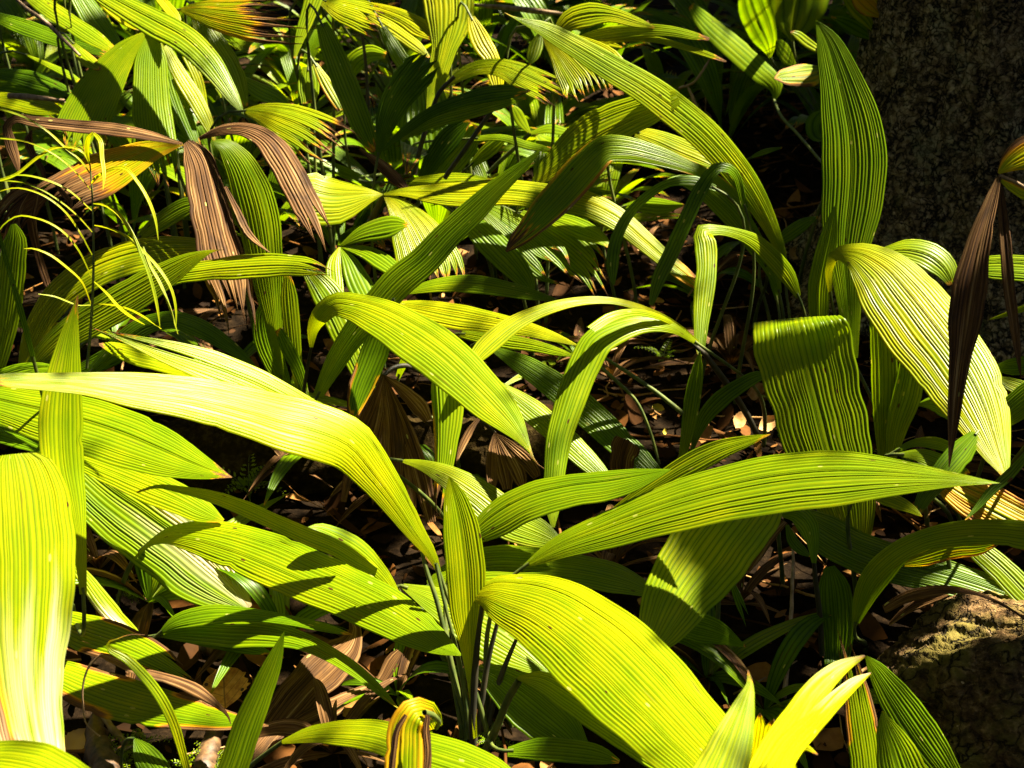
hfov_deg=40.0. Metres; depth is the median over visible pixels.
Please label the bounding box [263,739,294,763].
fallen leaf
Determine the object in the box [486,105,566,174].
broadleaf plant
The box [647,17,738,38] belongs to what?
understory plant
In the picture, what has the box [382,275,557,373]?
palm leaf
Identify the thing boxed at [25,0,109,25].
understory plant
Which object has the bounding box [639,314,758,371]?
withered seedling
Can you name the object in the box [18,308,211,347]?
withered seedling
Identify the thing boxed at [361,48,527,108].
understory plant
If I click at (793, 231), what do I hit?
palm leaf
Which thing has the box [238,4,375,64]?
understory plant
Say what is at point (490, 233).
palm plant
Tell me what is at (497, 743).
fern weed
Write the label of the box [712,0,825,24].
understory plant
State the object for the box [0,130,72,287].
dead palm leaf
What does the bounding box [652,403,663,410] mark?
fallen leaf
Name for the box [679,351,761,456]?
palm seedling
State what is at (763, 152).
palm leaf
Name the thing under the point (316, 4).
palm leaf
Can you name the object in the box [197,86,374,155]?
understory plant
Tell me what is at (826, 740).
leaf litter
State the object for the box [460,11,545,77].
understory plant
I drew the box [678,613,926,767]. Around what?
withered seedling
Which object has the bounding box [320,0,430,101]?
palm plant
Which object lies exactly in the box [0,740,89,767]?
palm leaf
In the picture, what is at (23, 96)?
twig
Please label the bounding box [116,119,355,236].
understory plant
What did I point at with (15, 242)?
palm leaf
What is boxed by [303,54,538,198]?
understory plant
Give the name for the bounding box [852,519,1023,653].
palm plant
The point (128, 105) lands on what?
understory plant
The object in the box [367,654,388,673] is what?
fallen leaf
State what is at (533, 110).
understory plant
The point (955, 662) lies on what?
rock
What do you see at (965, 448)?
palm plant
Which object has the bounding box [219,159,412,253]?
understory plant
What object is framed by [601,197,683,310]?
palm leaf
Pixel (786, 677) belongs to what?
twig
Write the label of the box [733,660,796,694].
twig
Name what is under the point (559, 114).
understory plant
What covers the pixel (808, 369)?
palm leaf
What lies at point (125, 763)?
fern weed
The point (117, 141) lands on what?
understory plant
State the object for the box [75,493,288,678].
withered seedling
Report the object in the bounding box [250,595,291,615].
fallen leaf
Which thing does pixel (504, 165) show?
understory plant
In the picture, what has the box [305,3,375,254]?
palm leaf
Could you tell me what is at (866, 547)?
palm leaf
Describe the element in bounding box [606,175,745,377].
palm leaf
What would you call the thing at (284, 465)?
withered seedling
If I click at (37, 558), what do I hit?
palm leaf
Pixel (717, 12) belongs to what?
understory plant
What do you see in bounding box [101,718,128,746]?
withered stalk
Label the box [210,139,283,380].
palm plant
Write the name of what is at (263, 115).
palm leaf
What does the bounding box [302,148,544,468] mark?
palm plant
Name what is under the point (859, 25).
broadleaf plant
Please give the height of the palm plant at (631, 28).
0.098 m
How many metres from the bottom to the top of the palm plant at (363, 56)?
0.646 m
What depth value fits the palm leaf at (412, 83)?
3.04 m
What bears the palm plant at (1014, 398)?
on the ground
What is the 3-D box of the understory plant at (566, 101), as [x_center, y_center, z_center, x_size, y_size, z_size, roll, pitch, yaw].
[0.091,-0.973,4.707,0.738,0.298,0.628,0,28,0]
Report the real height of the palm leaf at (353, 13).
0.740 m
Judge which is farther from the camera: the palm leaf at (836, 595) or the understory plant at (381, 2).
the understory plant at (381, 2)
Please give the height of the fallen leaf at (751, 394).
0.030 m
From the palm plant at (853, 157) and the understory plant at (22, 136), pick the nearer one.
the palm plant at (853, 157)
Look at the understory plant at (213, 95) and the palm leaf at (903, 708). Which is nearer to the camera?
the palm leaf at (903, 708)
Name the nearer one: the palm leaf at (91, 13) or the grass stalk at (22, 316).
the grass stalk at (22, 316)
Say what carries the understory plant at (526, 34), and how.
on the ground
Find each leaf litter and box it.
[0,54,1023,767]
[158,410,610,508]
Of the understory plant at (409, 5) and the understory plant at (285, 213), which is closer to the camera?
the understory plant at (285, 213)
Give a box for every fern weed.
[107,728,170,757]
[108,738,132,767]
[115,579,145,602]
[168,749,197,767]
[192,741,223,767]
[222,454,284,500]
[477,732,517,751]
[634,341,681,361]
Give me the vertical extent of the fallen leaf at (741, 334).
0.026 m
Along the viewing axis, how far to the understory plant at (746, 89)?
4.59 m
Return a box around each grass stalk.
[0,233,41,395]
[82,634,189,767]
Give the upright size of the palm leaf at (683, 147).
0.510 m
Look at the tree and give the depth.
3.26 m
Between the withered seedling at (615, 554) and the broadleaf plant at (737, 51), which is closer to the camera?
the withered seedling at (615, 554)
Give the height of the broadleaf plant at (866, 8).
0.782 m
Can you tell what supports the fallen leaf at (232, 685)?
on the leaf litter at (826, 740)
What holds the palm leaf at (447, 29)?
on the ground
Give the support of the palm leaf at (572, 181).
on the ground
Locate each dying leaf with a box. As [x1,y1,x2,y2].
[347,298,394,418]
[384,697,442,767]
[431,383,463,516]
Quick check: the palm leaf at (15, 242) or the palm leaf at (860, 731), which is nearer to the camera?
the palm leaf at (860, 731)
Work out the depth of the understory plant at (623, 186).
3.96 m
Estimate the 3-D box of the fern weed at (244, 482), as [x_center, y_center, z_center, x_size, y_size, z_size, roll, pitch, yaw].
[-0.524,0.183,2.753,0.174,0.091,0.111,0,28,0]
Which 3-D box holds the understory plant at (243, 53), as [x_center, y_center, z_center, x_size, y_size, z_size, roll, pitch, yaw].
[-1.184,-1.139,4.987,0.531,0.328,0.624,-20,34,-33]
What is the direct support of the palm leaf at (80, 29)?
on the ground
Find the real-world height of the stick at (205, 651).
0.034 m
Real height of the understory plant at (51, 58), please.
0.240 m
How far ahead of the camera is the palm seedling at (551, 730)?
2.11 m
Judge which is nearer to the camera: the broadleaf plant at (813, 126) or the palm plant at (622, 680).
the palm plant at (622, 680)
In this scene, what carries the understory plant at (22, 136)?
on the ground
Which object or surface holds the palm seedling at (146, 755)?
on the ground
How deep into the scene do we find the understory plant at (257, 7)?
5.79 m
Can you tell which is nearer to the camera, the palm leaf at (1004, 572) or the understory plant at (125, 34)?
the palm leaf at (1004, 572)
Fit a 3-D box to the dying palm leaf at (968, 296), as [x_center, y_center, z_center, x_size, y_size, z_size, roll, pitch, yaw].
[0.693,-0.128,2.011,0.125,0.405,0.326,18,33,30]
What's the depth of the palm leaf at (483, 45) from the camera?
3.53 m
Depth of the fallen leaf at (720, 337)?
3.37 m
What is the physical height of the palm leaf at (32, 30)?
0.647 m
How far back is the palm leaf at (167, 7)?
3.33 m
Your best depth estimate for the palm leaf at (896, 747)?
1.82 m
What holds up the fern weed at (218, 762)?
on the ground
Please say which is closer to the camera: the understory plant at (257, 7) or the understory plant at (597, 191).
the understory plant at (597, 191)
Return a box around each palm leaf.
[0,0,113,253]
[0,13,105,224]
[0,92,60,254]
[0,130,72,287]
[0,224,26,368]
[0,453,75,751]
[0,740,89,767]
[2,114,330,335]
[38,295,86,636]
[53,0,243,275]
[56,31,119,283]
[62,611,268,730]
[63,0,120,229]
[68,0,138,277]
[75,565,137,630]
[135,0,185,288]
[160,0,305,259]
[183,0,247,182]
[208,103,361,334]
[218,631,284,767]
[221,77,288,141]
[249,719,510,767]
[251,622,361,761]
[288,0,383,279]
[294,0,335,251]
[294,649,401,724]
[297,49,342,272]
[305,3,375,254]
[340,363,435,522]
[359,148,407,187]
[370,53,437,369]
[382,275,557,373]
[422,0,473,209]
[456,1,503,259]
[456,418,479,463]
[472,414,540,489]
[505,134,768,334]
[514,90,679,355]
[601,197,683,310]
[606,128,710,302]
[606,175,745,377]
[609,436,639,469]
[639,513,787,674]
[649,162,755,403]
[693,670,754,767]
[740,147,781,256]
[749,655,870,767]
[753,315,875,534]
[758,216,817,320]
[777,509,1006,596]
[819,566,853,689]
[837,629,876,767]
[846,495,921,594]
[865,656,959,767]
[876,711,926,767]
[882,585,1023,625]
[917,463,1023,549]
[946,548,1023,600]
[947,135,1023,467]
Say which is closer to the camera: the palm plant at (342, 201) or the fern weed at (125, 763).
the fern weed at (125, 763)
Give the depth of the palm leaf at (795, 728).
1.62 m
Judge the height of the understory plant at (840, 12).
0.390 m
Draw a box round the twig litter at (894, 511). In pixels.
[0,97,1023,767]
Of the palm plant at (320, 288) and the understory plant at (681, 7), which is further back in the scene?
the understory plant at (681, 7)
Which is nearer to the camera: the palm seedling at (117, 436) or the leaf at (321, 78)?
the palm seedling at (117, 436)
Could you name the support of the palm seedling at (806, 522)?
on the ground
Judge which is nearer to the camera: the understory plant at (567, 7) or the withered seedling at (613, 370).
the withered seedling at (613, 370)
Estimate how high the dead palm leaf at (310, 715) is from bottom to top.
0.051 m
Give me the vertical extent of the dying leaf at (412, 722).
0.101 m
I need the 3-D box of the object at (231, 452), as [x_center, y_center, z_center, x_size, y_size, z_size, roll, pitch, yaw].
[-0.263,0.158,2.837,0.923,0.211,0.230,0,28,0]
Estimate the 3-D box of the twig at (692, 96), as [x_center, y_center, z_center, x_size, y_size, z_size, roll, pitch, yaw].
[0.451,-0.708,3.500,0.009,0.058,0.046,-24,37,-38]
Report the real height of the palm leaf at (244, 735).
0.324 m
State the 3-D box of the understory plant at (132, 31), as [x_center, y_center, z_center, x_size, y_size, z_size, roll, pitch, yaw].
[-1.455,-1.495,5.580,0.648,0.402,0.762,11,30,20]
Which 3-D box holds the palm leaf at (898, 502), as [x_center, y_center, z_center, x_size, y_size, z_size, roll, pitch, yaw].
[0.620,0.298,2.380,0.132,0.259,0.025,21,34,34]
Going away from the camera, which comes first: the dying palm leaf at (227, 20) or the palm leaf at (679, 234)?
the palm leaf at (679, 234)
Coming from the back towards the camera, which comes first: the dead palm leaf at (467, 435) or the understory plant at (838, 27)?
the understory plant at (838, 27)
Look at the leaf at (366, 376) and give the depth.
2.58 m
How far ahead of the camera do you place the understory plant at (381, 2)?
5.64 m
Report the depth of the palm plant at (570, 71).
3.11 m
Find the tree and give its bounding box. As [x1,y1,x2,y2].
[784,0,1023,363]
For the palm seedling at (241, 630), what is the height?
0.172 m
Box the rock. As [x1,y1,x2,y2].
[879,590,1023,767]
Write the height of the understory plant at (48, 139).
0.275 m
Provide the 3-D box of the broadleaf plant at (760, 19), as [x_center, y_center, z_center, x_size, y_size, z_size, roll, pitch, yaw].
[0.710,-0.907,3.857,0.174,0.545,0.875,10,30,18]
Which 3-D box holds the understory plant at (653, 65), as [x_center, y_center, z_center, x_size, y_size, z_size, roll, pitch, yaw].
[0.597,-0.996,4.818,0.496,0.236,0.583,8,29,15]
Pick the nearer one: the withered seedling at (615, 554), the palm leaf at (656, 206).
the withered seedling at (615, 554)
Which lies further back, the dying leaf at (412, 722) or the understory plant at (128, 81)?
the understory plant at (128, 81)
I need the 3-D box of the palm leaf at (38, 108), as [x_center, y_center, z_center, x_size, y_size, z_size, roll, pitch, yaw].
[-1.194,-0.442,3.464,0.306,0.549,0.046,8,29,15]
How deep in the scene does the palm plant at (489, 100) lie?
3.18 m
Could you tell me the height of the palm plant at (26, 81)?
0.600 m
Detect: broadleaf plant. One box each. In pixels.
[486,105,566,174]
[688,3,820,162]
[738,0,828,110]
[774,30,820,285]
[805,110,820,141]
[831,0,872,39]
[852,0,878,17]
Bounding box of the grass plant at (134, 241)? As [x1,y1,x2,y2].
[0,108,177,367]
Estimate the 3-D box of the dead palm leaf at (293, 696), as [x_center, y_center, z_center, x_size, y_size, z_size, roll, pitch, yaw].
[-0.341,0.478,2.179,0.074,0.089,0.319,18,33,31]
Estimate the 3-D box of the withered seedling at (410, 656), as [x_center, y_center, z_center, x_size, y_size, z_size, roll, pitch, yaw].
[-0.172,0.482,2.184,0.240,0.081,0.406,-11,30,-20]
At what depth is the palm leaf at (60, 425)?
2.01 m
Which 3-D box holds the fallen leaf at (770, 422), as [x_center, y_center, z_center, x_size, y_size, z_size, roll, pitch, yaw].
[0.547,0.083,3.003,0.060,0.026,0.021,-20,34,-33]
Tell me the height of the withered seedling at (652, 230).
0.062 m
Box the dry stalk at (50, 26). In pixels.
[16,0,80,56]
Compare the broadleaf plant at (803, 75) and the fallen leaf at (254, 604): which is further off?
the broadleaf plant at (803, 75)
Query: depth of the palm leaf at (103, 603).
2.30 m
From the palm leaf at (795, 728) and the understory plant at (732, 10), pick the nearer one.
the palm leaf at (795, 728)
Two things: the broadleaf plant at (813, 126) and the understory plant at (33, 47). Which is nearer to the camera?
the broadleaf plant at (813, 126)
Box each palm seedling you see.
[0,362,231,478]
[27,451,251,607]
[115,521,461,655]
[120,737,170,767]
[147,604,397,707]
[326,216,407,294]
[389,457,557,547]
[396,545,646,680]
[478,664,619,764]
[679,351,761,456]
[782,509,824,656]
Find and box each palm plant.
[0,50,79,222]
[0,326,997,767]
[17,197,331,449]
[57,32,177,186]
[160,43,215,236]
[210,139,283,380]
[253,268,374,394]
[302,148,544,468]
[307,172,695,288]
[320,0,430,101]
[343,34,386,183]
[358,120,550,206]
[382,58,574,179]
[396,300,683,472]
[441,205,608,295]
[472,296,766,526]
[506,13,806,356]
[506,17,622,328]
[556,2,725,61]
[808,20,886,357]
[825,239,1010,474]
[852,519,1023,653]
[884,429,1023,521]
[919,255,1023,425]
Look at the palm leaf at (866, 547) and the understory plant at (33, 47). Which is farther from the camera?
the understory plant at (33, 47)
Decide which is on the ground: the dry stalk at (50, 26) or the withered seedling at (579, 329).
the withered seedling at (579, 329)
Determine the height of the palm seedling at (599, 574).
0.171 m
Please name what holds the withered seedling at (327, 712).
on the ground
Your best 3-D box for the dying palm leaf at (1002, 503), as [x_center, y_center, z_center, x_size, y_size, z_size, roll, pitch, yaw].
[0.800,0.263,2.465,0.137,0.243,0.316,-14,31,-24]
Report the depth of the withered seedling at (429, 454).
2.78 m
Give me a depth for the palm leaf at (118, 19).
3.48 m
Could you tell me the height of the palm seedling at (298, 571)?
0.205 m
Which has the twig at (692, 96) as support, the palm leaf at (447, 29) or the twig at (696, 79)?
the twig at (696, 79)
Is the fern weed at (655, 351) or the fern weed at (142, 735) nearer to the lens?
the fern weed at (142, 735)
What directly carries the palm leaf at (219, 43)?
on the ground
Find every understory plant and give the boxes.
[0,0,67,68]
[0,0,99,80]
[0,46,23,67]
[0,49,71,90]
[0,74,132,134]
[0,76,132,171]
[0,81,209,158]
[0,84,241,205]
[0,107,204,237]
[0,130,106,218]
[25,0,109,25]
[27,0,301,44]
[44,63,277,165]
[52,14,132,86]
[66,6,154,34]
[91,97,378,181]
[92,7,279,76]
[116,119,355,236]
[119,38,297,123]
[190,0,273,34]
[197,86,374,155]
[210,30,381,119]
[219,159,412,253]
[222,14,380,98]
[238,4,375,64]
[257,73,620,237]
[273,0,398,45]
[274,1,321,20]
[280,0,395,39]
[291,0,467,79]
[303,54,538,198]
[317,70,506,158]
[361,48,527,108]
[395,123,607,182]
[401,0,502,16]
[432,119,706,262]
[444,86,664,171]
[448,58,608,109]
[457,0,610,61]
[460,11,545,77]
[467,0,688,104]
[478,74,612,144]
[491,2,657,64]
[494,2,518,41]
[495,0,669,63]
[497,145,675,228]
[548,0,677,55]
[623,44,742,109]
[632,11,856,139]
[634,0,732,22]
[641,0,830,115]
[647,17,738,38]
[695,3,844,94]
[702,0,829,54]
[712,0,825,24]
[729,5,853,62]
[737,33,819,89]
[757,56,820,146]
[787,35,858,92]
[809,0,842,31]
[820,5,858,38]
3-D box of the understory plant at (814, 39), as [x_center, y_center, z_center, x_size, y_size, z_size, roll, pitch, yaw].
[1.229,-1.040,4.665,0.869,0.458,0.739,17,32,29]
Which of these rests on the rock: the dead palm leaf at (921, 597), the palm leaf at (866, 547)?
the dead palm leaf at (921, 597)
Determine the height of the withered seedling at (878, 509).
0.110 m
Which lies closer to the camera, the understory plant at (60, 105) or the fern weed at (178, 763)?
the fern weed at (178, 763)
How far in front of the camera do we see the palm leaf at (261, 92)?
3.60 m
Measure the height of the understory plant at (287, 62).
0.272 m
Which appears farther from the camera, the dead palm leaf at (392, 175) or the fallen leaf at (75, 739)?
the dead palm leaf at (392, 175)
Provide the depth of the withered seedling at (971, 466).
2.76 m
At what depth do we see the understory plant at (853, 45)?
5.00 m
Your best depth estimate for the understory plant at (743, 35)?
5.00 m
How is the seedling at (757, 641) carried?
on the ground
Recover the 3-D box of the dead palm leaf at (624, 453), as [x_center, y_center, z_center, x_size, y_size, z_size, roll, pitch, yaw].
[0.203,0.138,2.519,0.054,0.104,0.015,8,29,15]
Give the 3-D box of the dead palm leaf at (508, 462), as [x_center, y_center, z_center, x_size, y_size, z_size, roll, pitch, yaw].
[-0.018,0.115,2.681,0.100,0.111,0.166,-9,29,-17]
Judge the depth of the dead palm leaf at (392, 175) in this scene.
3.08 m
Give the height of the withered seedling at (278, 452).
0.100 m
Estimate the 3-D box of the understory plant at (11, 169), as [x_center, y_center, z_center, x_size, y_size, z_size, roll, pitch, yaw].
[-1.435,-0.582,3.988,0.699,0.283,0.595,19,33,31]
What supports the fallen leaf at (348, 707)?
on the leaf litter at (826, 740)
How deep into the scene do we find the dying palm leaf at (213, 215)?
2.63 m
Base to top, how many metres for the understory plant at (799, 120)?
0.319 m
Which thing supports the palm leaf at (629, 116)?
on the ground
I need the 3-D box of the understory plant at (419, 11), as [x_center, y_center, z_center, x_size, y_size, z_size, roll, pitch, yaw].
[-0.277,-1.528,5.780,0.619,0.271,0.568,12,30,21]
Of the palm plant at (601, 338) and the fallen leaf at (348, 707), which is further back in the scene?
the palm plant at (601, 338)
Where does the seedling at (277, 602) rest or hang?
on the ground
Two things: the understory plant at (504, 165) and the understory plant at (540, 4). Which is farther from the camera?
the understory plant at (540, 4)
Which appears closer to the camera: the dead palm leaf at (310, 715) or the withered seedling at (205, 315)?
the dead palm leaf at (310, 715)
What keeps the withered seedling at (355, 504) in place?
on the ground
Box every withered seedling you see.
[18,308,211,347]
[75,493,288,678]
[86,524,136,616]
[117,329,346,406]
[143,309,250,370]
[152,414,331,486]
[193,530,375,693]
[243,376,301,505]
[259,673,407,767]
[302,622,480,732]
[328,481,373,525]
[382,444,485,511]
[505,317,649,384]
[537,336,685,394]
[581,504,667,565]
[621,226,667,264]
[623,241,768,326]
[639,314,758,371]
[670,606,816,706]
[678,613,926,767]
[721,551,795,622]
[771,438,881,561]
[872,426,1014,473]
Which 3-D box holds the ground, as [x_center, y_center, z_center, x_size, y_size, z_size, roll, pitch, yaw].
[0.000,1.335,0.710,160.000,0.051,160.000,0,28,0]
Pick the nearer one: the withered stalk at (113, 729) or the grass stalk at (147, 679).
the grass stalk at (147, 679)
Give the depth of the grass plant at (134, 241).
2.32 m
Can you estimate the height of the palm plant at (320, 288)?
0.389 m
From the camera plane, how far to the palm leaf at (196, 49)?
3.23 m
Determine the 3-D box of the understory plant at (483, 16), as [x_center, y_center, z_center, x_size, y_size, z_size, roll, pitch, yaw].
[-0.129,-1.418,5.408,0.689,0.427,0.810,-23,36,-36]
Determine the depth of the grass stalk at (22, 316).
2.22 m
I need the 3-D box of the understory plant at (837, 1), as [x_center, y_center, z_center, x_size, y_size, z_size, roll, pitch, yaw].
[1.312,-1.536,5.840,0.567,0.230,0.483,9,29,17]
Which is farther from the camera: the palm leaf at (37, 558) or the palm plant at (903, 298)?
the palm plant at (903, 298)
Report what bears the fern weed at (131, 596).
on the ground
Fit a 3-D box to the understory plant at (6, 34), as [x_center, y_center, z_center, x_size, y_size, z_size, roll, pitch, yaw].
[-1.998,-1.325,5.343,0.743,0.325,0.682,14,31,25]
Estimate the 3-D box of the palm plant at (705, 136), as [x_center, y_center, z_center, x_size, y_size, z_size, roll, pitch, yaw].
[0.388,-0.362,3.023,0.531,0.820,0.641,-19,33,-32]
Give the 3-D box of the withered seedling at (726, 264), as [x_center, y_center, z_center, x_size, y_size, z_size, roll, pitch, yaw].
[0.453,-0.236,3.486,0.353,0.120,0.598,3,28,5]
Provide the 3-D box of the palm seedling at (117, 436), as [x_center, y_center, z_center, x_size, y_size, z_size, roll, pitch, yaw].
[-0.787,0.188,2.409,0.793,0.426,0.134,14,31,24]
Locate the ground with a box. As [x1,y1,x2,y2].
[0,0,1023,767]
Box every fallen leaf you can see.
[64,728,85,753]
[199,667,249,708]
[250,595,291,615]
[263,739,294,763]
[343,695,368,716]
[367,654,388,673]
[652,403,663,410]
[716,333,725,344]
[733,412,745,427]
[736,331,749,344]
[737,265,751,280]
[747,382,764,399]
[759,415,774,431]
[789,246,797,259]
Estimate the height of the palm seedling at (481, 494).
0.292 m
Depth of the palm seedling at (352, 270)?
2.95 m
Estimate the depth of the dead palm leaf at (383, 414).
2.63 m
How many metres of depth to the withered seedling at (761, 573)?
2.45 m
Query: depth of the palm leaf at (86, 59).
3.35 m
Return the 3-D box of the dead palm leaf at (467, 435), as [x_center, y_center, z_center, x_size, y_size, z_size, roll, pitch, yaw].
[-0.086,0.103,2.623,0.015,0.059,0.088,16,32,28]
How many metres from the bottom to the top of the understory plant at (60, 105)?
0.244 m
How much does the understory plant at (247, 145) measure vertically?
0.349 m
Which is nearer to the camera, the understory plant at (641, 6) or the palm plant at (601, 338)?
the palm plant at (601, 338)
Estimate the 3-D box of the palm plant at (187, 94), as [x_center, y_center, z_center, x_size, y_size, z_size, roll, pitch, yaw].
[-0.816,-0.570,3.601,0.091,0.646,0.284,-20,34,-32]
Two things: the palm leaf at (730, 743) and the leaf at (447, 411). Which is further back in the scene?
the leaf at (447, 411)
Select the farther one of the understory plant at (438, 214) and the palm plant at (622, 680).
the understory plant at (438, 214)
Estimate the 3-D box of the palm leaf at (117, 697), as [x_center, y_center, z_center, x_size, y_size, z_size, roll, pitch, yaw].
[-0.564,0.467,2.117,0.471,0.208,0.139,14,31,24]
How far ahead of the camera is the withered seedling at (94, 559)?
2.51 m
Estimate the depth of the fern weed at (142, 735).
2.12 m
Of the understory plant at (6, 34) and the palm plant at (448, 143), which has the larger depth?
the understory plant at (6, 34)
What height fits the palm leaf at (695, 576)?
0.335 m
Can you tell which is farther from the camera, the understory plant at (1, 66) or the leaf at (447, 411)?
the understory plant at (1, 66)
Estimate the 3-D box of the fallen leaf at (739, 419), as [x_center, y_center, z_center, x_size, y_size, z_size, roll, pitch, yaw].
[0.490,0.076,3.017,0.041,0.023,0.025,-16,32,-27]
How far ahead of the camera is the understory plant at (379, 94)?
4.43 m
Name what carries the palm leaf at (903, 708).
on the leaf litter at (826, 740)
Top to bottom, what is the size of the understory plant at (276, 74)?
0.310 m
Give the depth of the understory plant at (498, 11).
5.87 m
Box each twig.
[7,93,65,101]
[474,3,562,14]
[678,58,709,88]
[687,87,697,106]
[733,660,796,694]
[781,549,794,700]
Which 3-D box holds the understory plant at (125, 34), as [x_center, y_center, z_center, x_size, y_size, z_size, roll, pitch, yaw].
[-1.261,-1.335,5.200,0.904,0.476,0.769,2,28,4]
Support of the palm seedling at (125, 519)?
on the ground
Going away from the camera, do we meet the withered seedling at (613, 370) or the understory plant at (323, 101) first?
the withered seedling at (613, 370)
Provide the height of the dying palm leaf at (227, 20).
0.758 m

